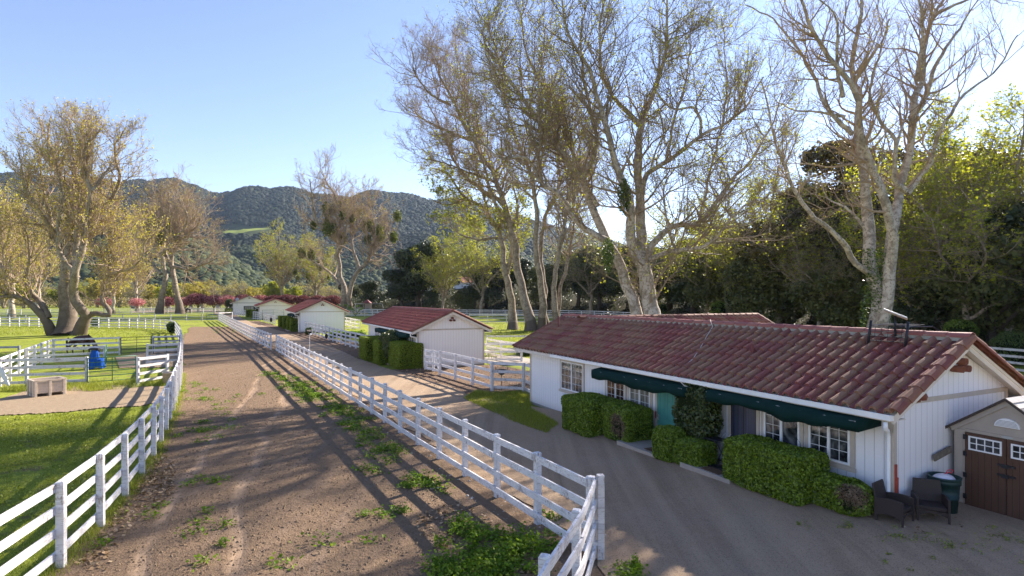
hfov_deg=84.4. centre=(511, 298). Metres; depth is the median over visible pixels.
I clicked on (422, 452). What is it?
dry grass
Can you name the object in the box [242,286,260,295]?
bare tree
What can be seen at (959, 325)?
shrub
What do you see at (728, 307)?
shrub
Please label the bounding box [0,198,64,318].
sycamore tree
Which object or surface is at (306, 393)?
weeds
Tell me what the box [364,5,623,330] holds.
sycamore tree
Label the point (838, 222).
oak tree
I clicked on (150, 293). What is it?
bare tree
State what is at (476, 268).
sycamore tree
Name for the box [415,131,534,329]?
sycamore tree
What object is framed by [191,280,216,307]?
bare tree
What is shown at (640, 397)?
window
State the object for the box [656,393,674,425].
door
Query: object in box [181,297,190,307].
plum tree
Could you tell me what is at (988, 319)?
oak tree
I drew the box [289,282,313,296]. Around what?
bare tree
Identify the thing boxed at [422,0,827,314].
sycamore tree
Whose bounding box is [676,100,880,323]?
sycamore tree
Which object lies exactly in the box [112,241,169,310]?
sycamore tree
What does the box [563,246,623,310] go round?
oak tree
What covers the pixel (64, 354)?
white fence
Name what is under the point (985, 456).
door
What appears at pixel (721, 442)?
trellis
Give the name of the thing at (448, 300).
undergrowth
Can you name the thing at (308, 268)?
sycamore tree
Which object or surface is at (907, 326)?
roof rack
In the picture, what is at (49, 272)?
sycamore tree
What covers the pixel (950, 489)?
trash can
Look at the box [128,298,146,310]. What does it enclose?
plum tree
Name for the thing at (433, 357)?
white gate
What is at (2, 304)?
bare tree
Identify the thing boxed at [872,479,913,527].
wicker chair
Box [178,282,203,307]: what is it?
bare tree
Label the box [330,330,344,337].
shrub
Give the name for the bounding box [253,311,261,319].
white fence
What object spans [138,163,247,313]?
sycamore tree
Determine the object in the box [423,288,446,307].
oak tree
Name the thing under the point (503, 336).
white fence
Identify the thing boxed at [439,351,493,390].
white fence
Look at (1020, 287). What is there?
oak tree
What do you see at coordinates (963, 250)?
sycamore tree
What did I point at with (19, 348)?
white fence
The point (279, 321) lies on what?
hedge
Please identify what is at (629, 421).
hedge
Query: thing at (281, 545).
soil clods
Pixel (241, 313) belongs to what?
white fence
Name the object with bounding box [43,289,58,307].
bare tree
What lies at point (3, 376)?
horse
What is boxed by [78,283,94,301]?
bare tree
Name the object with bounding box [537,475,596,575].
white fence
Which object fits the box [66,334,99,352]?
horse
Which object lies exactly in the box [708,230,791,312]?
oak tree
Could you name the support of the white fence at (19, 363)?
on the ground at (18, 339)
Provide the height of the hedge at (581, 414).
1.328 m
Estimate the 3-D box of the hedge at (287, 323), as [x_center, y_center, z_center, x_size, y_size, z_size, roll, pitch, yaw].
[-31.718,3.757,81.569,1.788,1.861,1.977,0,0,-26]
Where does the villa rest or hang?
on the hillside
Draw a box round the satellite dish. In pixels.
[883,308,907,335]
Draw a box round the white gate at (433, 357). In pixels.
[424,349,438,371]
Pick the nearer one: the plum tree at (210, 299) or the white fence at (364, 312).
the white fence at (364, 312)
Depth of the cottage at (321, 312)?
77.45 m
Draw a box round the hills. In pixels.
[0,178,594,302]
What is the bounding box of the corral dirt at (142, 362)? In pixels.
[116,351,177,367]
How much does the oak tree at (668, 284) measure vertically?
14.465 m
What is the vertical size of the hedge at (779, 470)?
1.136 m
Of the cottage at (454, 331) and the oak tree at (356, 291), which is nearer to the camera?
the cottage at (454, 331)
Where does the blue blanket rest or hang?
on the white fence at (64, 354)
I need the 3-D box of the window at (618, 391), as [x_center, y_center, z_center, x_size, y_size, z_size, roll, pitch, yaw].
[3.627,3.180,19.803,0.060,1.240,1.340,0,0,-26]
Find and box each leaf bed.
[250,321,362,359]
[393,365,529,398]
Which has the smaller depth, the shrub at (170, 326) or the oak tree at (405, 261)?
the shrub at (170, 326)
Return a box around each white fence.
[0,309,119,313]
[0,317,182,575]
[0,339,52,386]
[0,346,20,361]
[0,357,87,383]
[1,314,218,321]
[24,345,105,372]
[53,337,120,357]
[119,308,226,313]
[136,354,168,383]
[146,342,179,363]
[152,335,180,352]
[218,313,271,349]
[233,309,245,316]
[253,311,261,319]
[263,313,275,324]
[275,334,595,559]
[304,321,368,348]
[345,309,385,315]
[345,309,630,316]
[345,317,359,329]
[345,320,358,328]
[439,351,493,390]
[469,314,560,322]
[484,343,519,361]
[486,335,527,349]
[486,338,522,361]
[490,361,529,394]
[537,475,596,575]
[990,347,1023,371]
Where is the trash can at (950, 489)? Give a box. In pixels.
[926,471,961,513]
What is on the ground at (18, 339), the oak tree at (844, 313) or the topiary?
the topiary
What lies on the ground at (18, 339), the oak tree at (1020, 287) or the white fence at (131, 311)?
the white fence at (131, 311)
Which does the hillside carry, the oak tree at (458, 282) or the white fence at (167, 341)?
the oak tree at (458, 282)
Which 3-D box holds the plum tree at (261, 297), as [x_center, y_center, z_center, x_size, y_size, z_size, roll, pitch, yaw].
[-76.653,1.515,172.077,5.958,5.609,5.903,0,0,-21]
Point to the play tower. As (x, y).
(367, 304)
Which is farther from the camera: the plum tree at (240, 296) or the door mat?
the plum tree at (240, 296)
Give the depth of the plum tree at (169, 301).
167.20 m
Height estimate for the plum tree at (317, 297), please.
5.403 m
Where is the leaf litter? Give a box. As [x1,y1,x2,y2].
[74,350,974,573]
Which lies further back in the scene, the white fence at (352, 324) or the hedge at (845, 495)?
the white fence at (352, 324)
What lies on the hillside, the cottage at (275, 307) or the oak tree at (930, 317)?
the oak tree at (930, 317)
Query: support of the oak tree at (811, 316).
on the hillside
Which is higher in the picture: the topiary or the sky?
the sky
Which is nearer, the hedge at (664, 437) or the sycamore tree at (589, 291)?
the hedge at (664, 437)
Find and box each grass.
[241,333,589,561]
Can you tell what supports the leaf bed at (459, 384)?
on the ground at (18, 339)
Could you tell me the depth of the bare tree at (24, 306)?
222.26 m
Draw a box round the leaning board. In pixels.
[933,446,951,460]
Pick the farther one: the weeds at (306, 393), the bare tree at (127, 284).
the bare tree at (127, 284)
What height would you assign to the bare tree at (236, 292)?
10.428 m
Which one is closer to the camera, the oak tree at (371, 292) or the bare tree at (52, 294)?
the oak tree at (371, 292)
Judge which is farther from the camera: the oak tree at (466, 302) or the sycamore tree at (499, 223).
the oak tree at (466, 302)
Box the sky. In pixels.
[0,0,1023,247]
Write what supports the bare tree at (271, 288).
on the ground at (18, 339)
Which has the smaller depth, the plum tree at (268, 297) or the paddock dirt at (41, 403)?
the paddock dirt at (41, 403)
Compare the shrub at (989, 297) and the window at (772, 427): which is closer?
the window at (772, 427)
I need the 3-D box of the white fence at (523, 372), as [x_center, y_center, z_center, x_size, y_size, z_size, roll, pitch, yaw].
[0.512,4.071,27.886,1.121,1.660,4.042,0,0,-37]
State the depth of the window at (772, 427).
13.71 m
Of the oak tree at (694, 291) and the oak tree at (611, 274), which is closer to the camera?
the oak tree at (694, 291)
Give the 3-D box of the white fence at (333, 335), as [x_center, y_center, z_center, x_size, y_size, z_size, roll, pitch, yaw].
[-21.031,3.999,64.232,0.347,1.793,32.907,0,0,-30]
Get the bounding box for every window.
[244,306,255,309]
[559,359,584,393]
[605,380,626,399]
[628,387,652,409]
[761,411,803,446]
[805,424,855,472]
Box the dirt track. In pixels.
[48,327,604,575]
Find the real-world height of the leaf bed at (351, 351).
0.451 m
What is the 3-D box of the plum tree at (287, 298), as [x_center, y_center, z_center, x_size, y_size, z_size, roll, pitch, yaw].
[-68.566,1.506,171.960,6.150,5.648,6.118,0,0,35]
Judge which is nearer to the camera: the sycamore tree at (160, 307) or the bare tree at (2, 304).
the sycamore tree at (160, 307)
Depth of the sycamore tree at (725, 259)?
78.14 m
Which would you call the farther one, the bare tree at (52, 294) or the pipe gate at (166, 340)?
the bare tree at (52, 294)
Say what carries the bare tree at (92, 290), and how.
on the ground at (18, 339)
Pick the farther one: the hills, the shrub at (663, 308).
the hills
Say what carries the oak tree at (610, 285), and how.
on the hillside
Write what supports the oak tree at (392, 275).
on the hillside
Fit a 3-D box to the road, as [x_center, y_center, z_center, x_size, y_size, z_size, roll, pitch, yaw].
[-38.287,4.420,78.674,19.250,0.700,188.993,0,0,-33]
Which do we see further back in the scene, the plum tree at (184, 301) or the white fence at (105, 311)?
the plum tree at (184, 301)
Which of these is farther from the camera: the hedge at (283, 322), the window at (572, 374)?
the hedge at (283, 322)
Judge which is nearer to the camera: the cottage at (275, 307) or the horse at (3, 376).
the horse at (3, 376)
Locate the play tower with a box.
[353,300,371,313]
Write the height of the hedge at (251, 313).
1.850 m
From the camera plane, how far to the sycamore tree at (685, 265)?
92.32 m
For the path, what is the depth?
172.69 m
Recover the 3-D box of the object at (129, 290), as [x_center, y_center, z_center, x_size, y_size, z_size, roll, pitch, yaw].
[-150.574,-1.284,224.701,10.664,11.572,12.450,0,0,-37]
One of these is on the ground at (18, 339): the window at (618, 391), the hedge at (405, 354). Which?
the hedge at (405, 354)
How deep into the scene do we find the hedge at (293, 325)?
77.79 m
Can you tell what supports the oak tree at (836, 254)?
on the hillside
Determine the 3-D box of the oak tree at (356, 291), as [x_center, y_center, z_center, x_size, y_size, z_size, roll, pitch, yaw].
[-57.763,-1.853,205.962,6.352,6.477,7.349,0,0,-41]
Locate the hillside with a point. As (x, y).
(573, 299)
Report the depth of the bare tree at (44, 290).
249.80 m
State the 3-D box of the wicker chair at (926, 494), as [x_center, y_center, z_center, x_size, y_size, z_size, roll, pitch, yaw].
[8.287,4.020,11.198,0.544,0.720,0.559,0,0,24]
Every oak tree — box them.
[347,285,361,298]
[358,280,386,304]
[381,268,422,305]
[386,240,454,306]
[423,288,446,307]
[439,267,461,288]
[449,292,478,311]
[458,268,504,308]
[488,255,536,300]
[526,263,571,311]
[551,249,594,307]
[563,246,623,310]
[599,246,628,308]
[603,255,675,308]
[629,246,701,310]
[665,255,721,313]
[676,219,737,301]
[677,246,730,312]
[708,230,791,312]
[721,246,813,323]
[726,137,1023,277]
[751,246,804,317]
[763,204,827,319]
[781,261,899,328]
[820,227,903,303]
[826,204,974,328]
[883,150,1023,320]
[890,256,984,330]
[895,219,984,331]
[911,246,1023,346]
[937,202,1023,303]
[959,200,1023,281]
[962,198,1023,304]
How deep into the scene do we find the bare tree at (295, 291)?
240.74 m
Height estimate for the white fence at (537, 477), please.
1.638 m
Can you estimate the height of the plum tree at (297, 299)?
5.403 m
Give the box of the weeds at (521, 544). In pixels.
[417,509,649,575]
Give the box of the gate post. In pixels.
[594,474,604,559]
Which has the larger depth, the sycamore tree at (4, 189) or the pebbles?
the sycamore tree at (4, 189)
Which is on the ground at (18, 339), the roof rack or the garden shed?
the garden shed
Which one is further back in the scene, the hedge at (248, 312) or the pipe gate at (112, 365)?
the hedge at (248, 312)
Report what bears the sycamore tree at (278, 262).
on the ground at (18, 339)
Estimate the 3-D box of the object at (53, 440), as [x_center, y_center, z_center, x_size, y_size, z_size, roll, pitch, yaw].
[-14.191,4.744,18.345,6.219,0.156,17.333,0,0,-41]
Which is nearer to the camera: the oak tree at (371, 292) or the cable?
the cable
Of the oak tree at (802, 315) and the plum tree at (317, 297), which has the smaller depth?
the oak tree at (802, 315)
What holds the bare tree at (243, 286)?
on the ground at (18, 339)
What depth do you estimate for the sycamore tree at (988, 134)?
49.03 m
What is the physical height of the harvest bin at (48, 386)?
0.810 m
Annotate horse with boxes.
[0,364,9,385]
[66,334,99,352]
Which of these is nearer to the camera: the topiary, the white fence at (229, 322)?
the white fence at (229, 322)
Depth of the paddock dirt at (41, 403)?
26.41 m
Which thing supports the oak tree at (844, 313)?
on the hillside
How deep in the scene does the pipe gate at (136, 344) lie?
48.66 m
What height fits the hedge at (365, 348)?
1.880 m
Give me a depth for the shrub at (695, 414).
15.35 m
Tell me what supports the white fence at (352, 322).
on the ground at (18, 339)
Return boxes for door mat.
[701,464,722,474]
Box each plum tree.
[94,297,111,310]
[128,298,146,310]
[165,295,174,307]
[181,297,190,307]
[186,292,206,311]
[203,294,222,311]
[217,294,235,307]
[232,294,252,298]
[253,295,265,300]
[264,295,283,299]
[278,294,294,303]
[293,295,309,303]
[309,295,325,298]
[323,295,340,304]
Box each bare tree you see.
[0,280,15,307]
[15,283,36,308]
[32,283,56,303]
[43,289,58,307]
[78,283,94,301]
[82,278,108,306]
[107,279,131,307]
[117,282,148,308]
[138,283,158,306]
[153,282,180,307]
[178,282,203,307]
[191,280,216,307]
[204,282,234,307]
[217,286,245,307]
[228,278,246,295]
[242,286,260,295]
[259,281,285,295]
[279,286,302,304]
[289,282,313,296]
[306,283,331,296]
[320,285,340,296]
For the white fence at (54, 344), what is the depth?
46.58 m
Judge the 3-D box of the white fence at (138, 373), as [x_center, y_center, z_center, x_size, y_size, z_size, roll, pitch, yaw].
[-20.447,4.085,32.181,0.185,1.632,2.034,0,0,16]
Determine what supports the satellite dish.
attached to the cottage at (850, 401)
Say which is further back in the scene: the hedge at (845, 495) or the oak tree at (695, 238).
the oak tree at (695, 238)
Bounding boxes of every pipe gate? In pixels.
[87,355,136,382]
[120,336,151,352]
[153,337,179,353]
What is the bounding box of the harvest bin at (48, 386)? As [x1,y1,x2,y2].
[26,376,66,396]
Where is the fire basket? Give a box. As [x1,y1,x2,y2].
[495,366,507,389]
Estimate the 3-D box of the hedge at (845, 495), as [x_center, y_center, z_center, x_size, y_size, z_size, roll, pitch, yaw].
[6.844,4.060,11.789,0.915,0.735,1.453,0,0,-26]
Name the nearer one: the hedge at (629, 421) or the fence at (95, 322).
the hedge at (629, 421)
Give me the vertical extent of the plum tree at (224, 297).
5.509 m
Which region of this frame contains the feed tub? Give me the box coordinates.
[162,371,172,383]
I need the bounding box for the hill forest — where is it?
[0,172,646,296]
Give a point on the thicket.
(89, 303)
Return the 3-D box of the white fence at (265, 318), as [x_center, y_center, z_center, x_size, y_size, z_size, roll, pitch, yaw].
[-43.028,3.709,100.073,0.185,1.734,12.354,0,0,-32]
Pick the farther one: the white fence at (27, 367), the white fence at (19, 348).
the white fence at (19, 348)
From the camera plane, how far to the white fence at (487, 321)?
100.50 m
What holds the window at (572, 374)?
in the cottage at (850, 401)
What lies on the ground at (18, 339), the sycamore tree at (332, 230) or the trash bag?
the sycamore tree at (332, 230)
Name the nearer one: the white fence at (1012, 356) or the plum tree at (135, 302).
the white fence at (1012, 356)
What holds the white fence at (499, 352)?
on the ground at (18, 339)
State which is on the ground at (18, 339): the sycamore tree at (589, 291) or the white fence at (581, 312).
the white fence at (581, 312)
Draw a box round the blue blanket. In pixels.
[84,348,104,368]
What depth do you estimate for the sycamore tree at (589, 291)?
125.27 m
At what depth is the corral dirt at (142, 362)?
44.06 m
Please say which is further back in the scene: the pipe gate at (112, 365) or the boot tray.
the pipe gate at (112, 365)
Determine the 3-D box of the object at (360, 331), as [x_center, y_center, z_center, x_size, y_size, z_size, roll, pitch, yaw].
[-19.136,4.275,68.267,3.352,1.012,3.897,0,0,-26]
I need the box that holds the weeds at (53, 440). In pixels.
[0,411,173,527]
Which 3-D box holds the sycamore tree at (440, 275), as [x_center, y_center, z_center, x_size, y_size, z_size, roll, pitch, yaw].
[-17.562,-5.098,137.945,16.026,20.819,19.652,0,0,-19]
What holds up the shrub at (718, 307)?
on the ground at (18, 339)
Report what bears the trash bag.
in the trash can at (950, 489)
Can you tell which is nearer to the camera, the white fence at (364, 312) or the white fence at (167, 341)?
the white fence at (167, 341)
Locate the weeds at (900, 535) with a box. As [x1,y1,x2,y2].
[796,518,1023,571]
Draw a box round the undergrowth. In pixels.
[337,289,1022,339]
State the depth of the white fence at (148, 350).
41.15 m
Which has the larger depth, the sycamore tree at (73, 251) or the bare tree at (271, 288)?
the bare tree at (271, 288)
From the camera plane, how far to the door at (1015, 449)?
11.16 m
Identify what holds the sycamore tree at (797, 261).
on the ground at (18, 339)
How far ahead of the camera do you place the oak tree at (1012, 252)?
40.74 m
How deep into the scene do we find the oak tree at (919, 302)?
47.98 m
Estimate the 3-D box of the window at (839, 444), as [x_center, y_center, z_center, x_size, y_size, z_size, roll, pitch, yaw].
[7.085,3.140,12.634,0.060,1.200,1.260,0,0,-26]
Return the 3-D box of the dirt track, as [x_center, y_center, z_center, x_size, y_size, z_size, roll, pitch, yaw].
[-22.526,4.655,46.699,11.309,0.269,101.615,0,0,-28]
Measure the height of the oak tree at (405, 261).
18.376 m
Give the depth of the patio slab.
42.99 m
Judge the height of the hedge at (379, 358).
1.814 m
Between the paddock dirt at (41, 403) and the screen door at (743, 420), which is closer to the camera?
the screen door at (743, 420)
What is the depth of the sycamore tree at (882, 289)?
31.48 m
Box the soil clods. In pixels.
[76,359,553,575]
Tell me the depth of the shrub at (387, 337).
40.47 m
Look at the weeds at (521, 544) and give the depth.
10.38 m
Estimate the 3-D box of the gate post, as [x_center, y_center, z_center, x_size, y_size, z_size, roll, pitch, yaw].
[1.589,4.070,10.351,0.190,1.660,0.120,0,0,-6]
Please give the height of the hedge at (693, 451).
0.763 m
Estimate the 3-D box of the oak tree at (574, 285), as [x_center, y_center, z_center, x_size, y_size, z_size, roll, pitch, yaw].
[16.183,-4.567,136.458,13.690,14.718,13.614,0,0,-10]
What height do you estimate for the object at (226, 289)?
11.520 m
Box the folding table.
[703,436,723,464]
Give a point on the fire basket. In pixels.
(501, 374)
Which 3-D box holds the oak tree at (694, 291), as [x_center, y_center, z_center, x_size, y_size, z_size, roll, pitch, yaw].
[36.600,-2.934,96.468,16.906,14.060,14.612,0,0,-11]
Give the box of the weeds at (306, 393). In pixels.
[88,325,455,571]
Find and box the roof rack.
[867,320,939,346]
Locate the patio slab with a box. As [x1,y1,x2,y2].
[484,356,529,363]
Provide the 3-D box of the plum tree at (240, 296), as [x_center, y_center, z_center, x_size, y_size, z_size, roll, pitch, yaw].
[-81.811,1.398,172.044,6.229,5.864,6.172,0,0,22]
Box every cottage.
[230,295,262,314]
[251,298,293,319]
[285,299,349,332]
[361,306,492,367]
[512,313,1023,496]
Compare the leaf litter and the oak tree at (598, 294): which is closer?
the leaf litter
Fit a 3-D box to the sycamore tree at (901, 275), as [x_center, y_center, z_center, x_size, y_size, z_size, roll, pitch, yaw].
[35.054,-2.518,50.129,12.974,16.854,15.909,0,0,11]
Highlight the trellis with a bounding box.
[713,431,730,458]
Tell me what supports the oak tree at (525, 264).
on the hillside
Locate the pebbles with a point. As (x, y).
(472, 497)
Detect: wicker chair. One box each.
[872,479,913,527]
[911,477,950,524]
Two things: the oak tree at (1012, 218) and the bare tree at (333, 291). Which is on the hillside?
the oak tree at (1012, 218)
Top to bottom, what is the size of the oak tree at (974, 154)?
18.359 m
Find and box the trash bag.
[933,469,955,479]
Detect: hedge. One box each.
[246,309,252,316]
[250,310,255,317]
[278,315,290,326]
[282,317,292,328]
[286,318,290,329]
[289,318,297,331]
[359,335,379,360]
[372,339,388,364]
[388,340,423,369]
[561,392,618,437]
[601,400,653,442]
[651,424,685,462]
[672,435,718,466]
[722,433,830,505]
[806,471,873,516]
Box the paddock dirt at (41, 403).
[0,385,167,414]
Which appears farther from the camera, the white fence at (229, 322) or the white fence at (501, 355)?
the white fence at (229, 322)
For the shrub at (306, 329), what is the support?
on the ground at (18, 339)
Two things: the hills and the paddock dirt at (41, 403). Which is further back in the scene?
the hills
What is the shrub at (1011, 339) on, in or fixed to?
on the ground at (18, 339)
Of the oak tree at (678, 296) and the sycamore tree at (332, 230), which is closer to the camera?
the oak tree at (678, 296)
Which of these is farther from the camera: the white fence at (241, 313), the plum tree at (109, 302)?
the plum tree at (109, 302)
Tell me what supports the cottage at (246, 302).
on the ground at (18, 339)
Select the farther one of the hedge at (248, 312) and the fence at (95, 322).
the hedge at (248, 312)
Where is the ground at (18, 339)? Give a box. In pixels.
[0,303,1023,575]
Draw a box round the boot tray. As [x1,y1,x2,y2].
[708,464,722,470]
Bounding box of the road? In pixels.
[216,313,1023,575]
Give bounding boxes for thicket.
[0,295,356,307]
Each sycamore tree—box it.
[0,96,178,335]
[0,176,41,267]
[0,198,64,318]
[7,227,64,307]
[84,236,142,313]
[96,161,219,313]
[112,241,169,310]
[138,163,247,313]
[253,216,317,295]
[284,230,336,295]
[289,142,404,313]
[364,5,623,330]
[410,236,478,308]
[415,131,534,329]
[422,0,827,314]
[435,214,533,312]
[530,214,627,314]
[645,193,738,313]
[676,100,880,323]
[683,173,799,311]
[709,0,1023,328]
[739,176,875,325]
[765,201,906,325]
[830,88,1023,330]
[830,165,1023,329]
[863,147,1023,319]
[887,81,1023,331]
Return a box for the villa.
[425,277,473,290]
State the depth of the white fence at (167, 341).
49.70 m
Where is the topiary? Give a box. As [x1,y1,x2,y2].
[225,299,232,313]
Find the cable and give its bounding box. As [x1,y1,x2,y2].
[673,319,712,385]
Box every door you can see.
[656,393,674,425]
[731,405,755,436]
[963,432,1006,515]
[1004,440,1023,520]
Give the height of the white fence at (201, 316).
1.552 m
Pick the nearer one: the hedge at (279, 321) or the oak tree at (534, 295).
the hedge at (279, 321)
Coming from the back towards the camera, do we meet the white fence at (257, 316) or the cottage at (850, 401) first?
the white fence at (257, 316)
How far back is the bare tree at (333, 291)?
221.95 m
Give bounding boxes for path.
[142,310,220,311]
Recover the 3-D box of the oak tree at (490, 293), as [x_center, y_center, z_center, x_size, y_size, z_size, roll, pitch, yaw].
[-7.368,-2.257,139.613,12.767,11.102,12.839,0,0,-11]
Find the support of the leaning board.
attached to the garden shed
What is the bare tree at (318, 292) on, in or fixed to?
on the ground at (18, 339)
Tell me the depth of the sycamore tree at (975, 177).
43.70 m
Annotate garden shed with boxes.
[945,396,1023,520]
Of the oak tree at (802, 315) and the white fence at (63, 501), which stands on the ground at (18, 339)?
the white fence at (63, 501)
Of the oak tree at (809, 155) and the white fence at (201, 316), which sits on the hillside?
the oak tree at (809, 155)
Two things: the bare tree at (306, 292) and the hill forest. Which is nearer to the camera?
the bare tree at (306, 292)
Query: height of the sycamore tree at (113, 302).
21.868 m
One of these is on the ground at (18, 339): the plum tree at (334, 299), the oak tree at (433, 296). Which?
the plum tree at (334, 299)
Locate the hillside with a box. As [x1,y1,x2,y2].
[336,283,1022,344]
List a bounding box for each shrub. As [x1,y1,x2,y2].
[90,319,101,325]
[166,322,179,332]
[305,327,314,334]
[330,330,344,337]
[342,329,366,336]
[378,329,406,358]
[658,304,667,313]
[672,382,723,441]
[710,300,726,313]
[723,285,743,312]
[943,319,979,335]
[958,257,1022,309]
[988,330,1023,363]
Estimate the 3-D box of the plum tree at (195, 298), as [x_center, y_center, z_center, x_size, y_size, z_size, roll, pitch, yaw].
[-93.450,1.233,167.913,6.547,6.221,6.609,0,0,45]
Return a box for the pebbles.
[271,350,605,573]
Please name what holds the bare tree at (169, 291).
on the ground at (18, 339)

